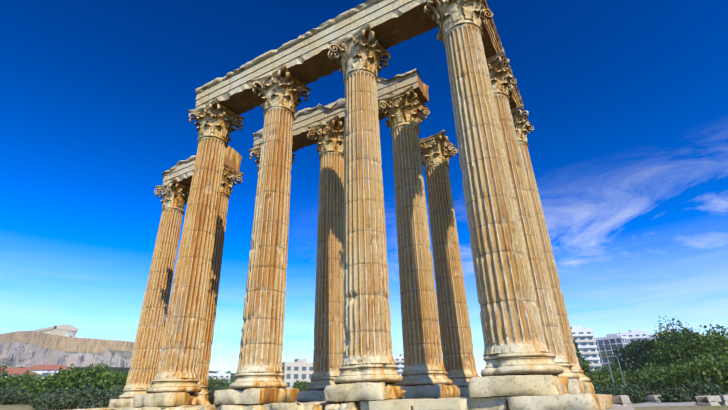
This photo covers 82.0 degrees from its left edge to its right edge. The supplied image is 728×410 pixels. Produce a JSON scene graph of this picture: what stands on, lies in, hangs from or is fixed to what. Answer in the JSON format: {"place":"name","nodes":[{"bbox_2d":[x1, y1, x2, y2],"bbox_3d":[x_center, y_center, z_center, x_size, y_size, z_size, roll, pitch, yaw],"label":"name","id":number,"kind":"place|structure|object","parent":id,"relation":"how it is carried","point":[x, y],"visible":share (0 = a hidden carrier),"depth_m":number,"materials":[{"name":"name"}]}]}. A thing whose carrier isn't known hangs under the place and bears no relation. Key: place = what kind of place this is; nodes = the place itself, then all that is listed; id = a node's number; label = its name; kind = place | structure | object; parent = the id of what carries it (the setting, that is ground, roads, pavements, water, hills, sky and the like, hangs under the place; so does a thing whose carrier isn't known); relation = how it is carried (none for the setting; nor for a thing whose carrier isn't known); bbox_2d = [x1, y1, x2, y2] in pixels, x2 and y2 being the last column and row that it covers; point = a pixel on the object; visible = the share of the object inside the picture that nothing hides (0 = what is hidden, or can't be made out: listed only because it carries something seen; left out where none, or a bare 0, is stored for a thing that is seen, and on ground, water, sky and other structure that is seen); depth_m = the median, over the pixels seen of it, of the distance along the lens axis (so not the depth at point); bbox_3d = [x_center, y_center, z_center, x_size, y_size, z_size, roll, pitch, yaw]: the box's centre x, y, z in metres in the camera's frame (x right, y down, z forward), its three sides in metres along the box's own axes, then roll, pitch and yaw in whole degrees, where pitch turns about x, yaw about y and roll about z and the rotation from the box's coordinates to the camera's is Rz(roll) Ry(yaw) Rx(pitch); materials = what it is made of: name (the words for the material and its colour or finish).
{"place":"outdoors","nodes":[
{"label":"outdoors","id":0,"kind":"place"},
{"bbox_2d":[0,331,234,373],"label":"rocky hill","id":1,"kind":"structure","parent":0,"point":[24,349],"depth_m":441.20,"materials":[{"name":"beige stone"}]},
{"bbox_2d":[31,324,78,336],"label":"distant temple","id":2,"kind":"structure","parent":1,"relation":"on","point":[62,330],"depth_m":517.56,"materials":[{"name":"stone"}]},
{"bbox_2d":[73,393,611,409],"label":"stylobate blocks","id":3,"kind":"structure","parent":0,"point":[587,401],"depth_m":12.74,"materials":[{"name":"beige stone"}]},
{"bbox_2d":[108,375,594,407],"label":"column plinths","id":4,"kind":"object","parent":3,"relation":"on","point":[508,386],"visible":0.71,"depth_m":16.56,"materials":[{"name":"stone"}]},
{"bbox_2d":[118,388,147,398],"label":"column base","id":5,"kind":"object","parent":4,"relation":"on","point":[128,393],"visible":0.52,"depth_m":29.10,"materials":[{"name":"stone"}]},
{"bbox_2d":[124,208,182,388],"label":"shaft","id":6,"kind":"object","parent":5,"relation":"on","point":[144,362],"visible":0.9,"depth_m":32.08,"materials":[{"name":"stone"}]},
{"bbox_2d":[154,179,189,214],"bbox_3d":[-16.508,-0.442,36.527,2.819,2.415,2.831,-15,-28,26],"label":"capital","id":7,"kind":"object","parent":6,"relation":"on","point":[175,194],"visible":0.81,"depth_m":35.88,"materials":[{"name":"stone"}]},
{"bbox_2d":[146,378,201,393],"bbox_3d":[-9.395,8.950,20.691,2.584,0.650,2.486,-15,-28,26],"label":"column base","id":8,"kind":"object","parent":4,"relation":"on","point":[164,385],"visible":0.94,"depth_m":19.91,"materials":[{"name":"stone"}]},
{"bbox_2d":[154,136,225,378],"bbox_3d":[-9.522,2.355,23.873,2.077,14.000,2.080,-15,-28,26],"label":"shaft","id":9,"kind":"object","parent":8,"relation":"on","point":[179,357],"visible":0.98,"depth_m":22.64,"materials":[{"name":"stone"}]},
{"bbox_2d":[189,98,243,147],"bbox_3d":[-9.712,-4.951,27.324,2.880,2.403,2.843,-15,-28,26],"label":"capital","id":10,"kind":"object","parent":9,"relation":"on","point":[216,118],"visible":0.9,"depth_m":26.73,"materials":[{"name":"stone"}]},
{"bbox_2d":[197,385,211,395],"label":"column base","id":11,"kind":"object","parent":4,"relation":"on","point":[204,388],"visible":0.25,"depth_m":27.17,"materials":[{"name":"stone"}]},
{"bbox_2d":[197,192,228,384],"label":"shaft","id":12,"kind":"object","parent":11,"relation":"on","point":[207,338],"visible":0.44,"depth_m":29.88,"materials":[{"name":"stone"}]},
{"bbox_2d":[220,164,243,197],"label":"capital","id":13,"kind":"object","parent":12,"relation":"on","point":[230,176],"visible":0.44,"depth_m":33.76,"materials":[{"name":"stone"}]},
{"bbox_2d":[162,145,242,186],"bbox_3d":[-14.062,-2.994,36.167,7.476,1.862,2.252,-15,-28,26],"label":"architrave","id":14,"kind":"object","parent":13,"relation":"on","point":[181,171],"visible":0.46,"depth_m":35.68,"materials":[{"name":"stone"}]},
{"bbox_2d":[229,372,286,388],"bbox_3d":[-4.562,7.705,18.325,2.472,0.650,2.511,8,-27,-19],"label":"column base","id":15,"kind":"object","parent":4,"relation":"on","point":[246,380],"visible":0.94,"depth_m":17.45,"materials":[{"name":"stone"}]},
{"bbox_2d":[235,105,293,373],"bbox_3d":[-4.764,1.074,21.426,2.076,14.000,2.080,-15,-28,26],"label":"shaft","id":16,"kind":"object","parent":15,"relation":"on","point":[261,343],"visible":1,"depth_m":20.10,"materials":[{"name":"stone"}]},
{"bbox_2d":[251,64,310,119],"bbox_3d":[-4.944,-6.247,24.863,2.892,2.412,2.882,-15,-28,26],"label":"capital","id":17,"kind":"object","parent":16,"relation":"on","point":[282,86],"visible":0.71,"depth_m":24.23,"materials":[{"name":"stone"}]},
{"bbox_2d":[306,376,336,390],"bbox_3d":[-1.812,9.659,22.638,2.632,0.650,2.615,-15,-28,26],"label":"column base","id":18,"kind":"object","parent":4,"relation":"on","point":[320,383],"visible":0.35,"depth_m":21.81,"materials":[{"name":"stone"}]},
{"bbox_2d":[311,151,344,377],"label":"shaft","id":19,"kind":"object","parent":18,"relation":"on","point":[329,332],"visible":0.83,"depth_m":24.60,"materials":[{"name":"stone"}]},
{"bbox_2d":[307,115,343,158],"bbox_3d":[-2.242,-4.288,29.188,2.937,2.420,2.876,-15,-28,26],"label":"capital","id":20,"kind":"object","parent":19,"relation":"on","point":[329,136],"visible":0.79,"depth_m":28.43,"materials":[{"name":"stone"}]},
{"bbox_2d":[333,363,402,383],"bbox_3d":[0.214,6.419,15.867,2.542,0.650,2.468,-15,-28,26],"label":"column base","id":21,"kind":"object","parent":4,"relation":"on","point":[371,373],"visible":0.92,"depth_m":15.07,"materials":[{"name":"stone"}]},
{"bbox_2d":[341,68,395,365],"bbox_3d":[-0.005,-0.204,18.983,2.078,14.000,2.072,-15,-28,26],"label":"shaft","id":22,"kind":"object","parent":21,"relation":"on","point":[367,321],"visible":1,"depth_m":17.56,"materials":[{"name":"stone"}]},
{"bbox_2d":[328,23,390,84],"bbox_3d":[-0.208,-7.526,22.407,2.896,2.424,2.864,-15,-28,26],"label":"capital","id":23,"kind":"object","parent":22,"relation":"on","point":[362,48],"visible":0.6,"depth_m":21.83,"materials":[{"name":"stone"}]},
{"bbox_2d":[399,370,451,385],"bbox_3d":[2.941,8.389,20.213,2.621,0.650,2.644,-15,-28,26],"label":"column base","id":24,"kind":"object","parent":4,"relation":"on","point":[423,377],"visible":0.85,"depth_m":19.35,"materials":[{"name":"stone"}]},
{"bbox_2d":[392,124,445,371],"bbox_3d":[2.749,1.758,23.316,2.080,14.000,2.078,-15,-28,26],"label":"shaft","id":25,"kind":"object","parent":24,"relation":"on","point":[422,348],"visible":1,"depth_m":22.03,"materials":[{"name":"stone"}]},
{"bbox_2d":[378,86,429,135],"bbox_3d":[2.556,-5.558,26.767,2.879,2.423,2.885,-15,-28,26],"label":"capital","id":26,"kind":"object","parent":25,"relation":"on","point":[408,108],"visible":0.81,"depth_m":26.12,"materials":[{"name":"stone"}]},
{"bbox_2d":[447,375,479,386],"bbox_3d":[5.686,10.343,24.529,2.632,0.650,2.627,-15,-28,26],"label":"column base","id":27,"kind":"object","parent":4,"relation":"on","point":[460,380],"visible":0.58,"depth_m":23.63,"materials":[{"name":"stone"}]},
{"bbox_2d":[425,163,477,375],"bbox_3d":[5.506,3.722,27.652,2.082,14.000,2.076,-15,-28,26],"label":"shaft","id":28,"kind":"object","parent":27,"relation":"on","point":[456,337],"visible":0.98,"depth_m":26.48,"materials":[{"name":"stone"}]},
{"bbox_2d":[419,130,457,172],"bbox_3d":[5.316,-3.596,31.095,2.911,2.427,2.934,-15,-28,26],"label":"capital","id":29,"kind":"object","parent":28,"relation":"on","point":[437,148],"visible":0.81,"depth_m":30.39,"materials":[{"name":"stone"}]},
{"bbox_2d":[480,351,563,376],"bbox_3d":[4.948,5.128,13.395,2.606,0.650,2.608,-15,-28,26],"label":"column base","id":30,"kind":"object","parent":4,"relation":"on","point":[524,363],"visible":1,"depth_m":12.52,"materials":[{"name":"stone"}]},
{"bbox_2d":[444,23,550,356],"bbox_3d":[4.752,-1.484,16.538,2.082,14.000,2.079,-15,-28,26],"label":"shaft","id":31,"kind":"object","parent":30,"relation":"on","point":[509,315],"visible":0.96,"depth_m":15.05,"materials":[{"name":"stone"}]},
{"bbox_2d":[424,0,492,46],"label":"capital","id":32,"kind":"object","parent":31,"relation":"on","point":[447,15],"visible":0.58,"depth_m":19.27,"materials":[{"name":"stone"}]},
{"bbox_2d":[195,0,437,114],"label":"architrave","id":33,"kind":"object","parent":32,"relation":"on","point":[304,59],"visible":0.65,"depth_m":23.78,"materials":[{"name":"stone"}]},
{"bbox_2d":[555,362,579,378],"bbox_3d":[7.706,7.103,17.756,2.539,0.650,2.510,-15,-28,26],"label":"column base","id":34,"kind":"object","parent":4,"relation":"on","point":[568,372],"visible":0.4,"depth_m":16.92,"materials":[{"name":"stone"}]},
{"bbox_2d":[494,93,569,362],"bbox_3d":[7.507,0.479,20.872,2.079,14.000,2.077,-15,-28,26],"label":"shaft","id":35,"kind":"object","parent":34,"relation":"on","point":[545,305],"visible":0.4,"depth_m":19.55,"materials":[{"name":"stone"}]},
{"bbox_2d":[486,50,516,99],"bbox_3d":[7.316,-6.826,24.323,2.883,2.404,2.902,-15,-28,26],"label":"capital","id":36,"kind":"object","parent":35,"relation":"on","point":[501,78],"visible":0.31,"depth_m":23.47,"materials":[{"name":"stone"}]},
{"bbox_2d":[572,369,590,381],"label":"column base","id":37,"kind":"object","parent":4,"relation":"on","point":[583,377],"visible":0.19,"depth_m":21.27,"materials":[{"name":"stone"}]},
{"bbox_2d":[518,141,581,368],"bbox_3d":[10.263,2.443,25.209,2.081,14.000,2.081,-15,-28,26],"label":"shaft","id":38,"kind":"object","parent":37,"relation":"on","point":[563,322],"visible":0.29,"depth_m":24.01,"materials":[{"name":"stone"}]},
{"bbox_2d":[511,104,533,145],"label":"capital","id":39,"kind":"object","parent":38,"relation":"on","point":[522,125],"visible":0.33,"depth_m":27.79,"materials":[{"name":"stone"}]},
{"bbox_2d":[481,0,522,109],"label":"architrave","id":40,"kind":"object","parent":39,"relation":"on","point":[492,44],"visible":0.21,"depth_m":23.74,"materials":[{"name":"stone"}]},
{"bbox_2d":[0,368,727,409],"bbox_3d":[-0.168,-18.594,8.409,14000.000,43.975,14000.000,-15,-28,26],"label":"ground","id":41,"kind":"structure","parent":0,"point":[13,406],"depth_m":22.15,"materials":[{"name":"beige soil"}]},
{"bbox_2d":[18,366,235,382],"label":"tiled roofs","id":42,"kind":"structure","parent":41,"relation":"on","point":[232,378],"depth_m":313.37,"materials":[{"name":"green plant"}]},
{"bbox_2d":[0,360,398,398],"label":"tree","id":43,"kind":"object","parent":41,"relation":"on","point":[81,377],"visible":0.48,"depth_m":47.00,"materials":[{"name":"green plant"}]},
{"bbox_2d":[0,326,704,388],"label":"city buildings","id":44,"kind":"structure","parent":41,"relation":"on","point":[587,342],"depth_m":216.95,"materials":[{"name":"white paint"}]},
{"bbox_2d":[0,378,727,409],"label":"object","id":45,"kind":"object","parent":41,"relation":"on","point":[80,398],"visible":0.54,"depth_m":37.90,"materials":[{"name":"green plant"}]},
{"bbox_2d":[369,398,467,409],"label":"restoration blocks","id":46,"kind":"structure","parent":41,"relation":"on","point":[443,404],"depth_m":12.60,"materials":[{"name":"stone"}]},
{"bbox_2d":[599,343,629,384],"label":"street lamps","id":47,"kind":"object","parent":41,"relation":"on","point":[613,355],"visible":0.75,"depth_m":55.97,"materials":[{"name":"metal"}]},
{"bbox_2d":[606,403,633,409],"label":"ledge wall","id":48,"kind":"structure","parent":41,"relation":"on","point":[622,408],"depth_m":18.91,"materials":[{"name":"stone"}]},
{"bbox_2d":[573,316,727,396],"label":"tree grove","id":49,"kind":"object","parent":41,"relation":"on","point":[675,358],"visible":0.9,"depth_m":53.01,"materials":[{"name":"green plant"}]},
{"bbox_2d":[610,395,727,406],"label":"stone blocks","id":50,"kind":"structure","parent":41,"relation":"on","point":[705,400],"depth_m":22.24,"materials":[{"name":"stone"}]},
{"bbox_2d":[0,0,727,376],"label":"sky","id":51,"kind":"structure","parent":0,"point":[626,101],"materials":[{"name":"blue"}]},
{"bbox_2d":[633,399,696,406],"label":"gravel path","id":52,"kind":"structure","parent":0,"point":[691,403],"depth_m":25.20,"materials":[{"name":"grey gravel"}]},
{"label":"column base","id":53,"kind":"object","parent":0,"visible":0},
{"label":"shaft","id":54,"kind":"object","parent":53,"relation":"on","visible":0},
{"bbox_2d":[249,147,295,171],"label":"capital","id":55,"kind":"object","parent":54,"relation":"on","point":[256,151],"visible":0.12,"depth_m":31.54,"materials":[{"name":"stone"}]},
{"bbox_2d":[253,69,428,151],"bbox_3d":[-2.128,-6.205,30.027,13.676,1.858,2.253,-15,-28,26],"label":"architrave","id":56,"kind":"object","parent":55,"relation":"on","point":[304,119],"visible":0.52,"depth_m":28.91,"materials":[{"name":"stone"}]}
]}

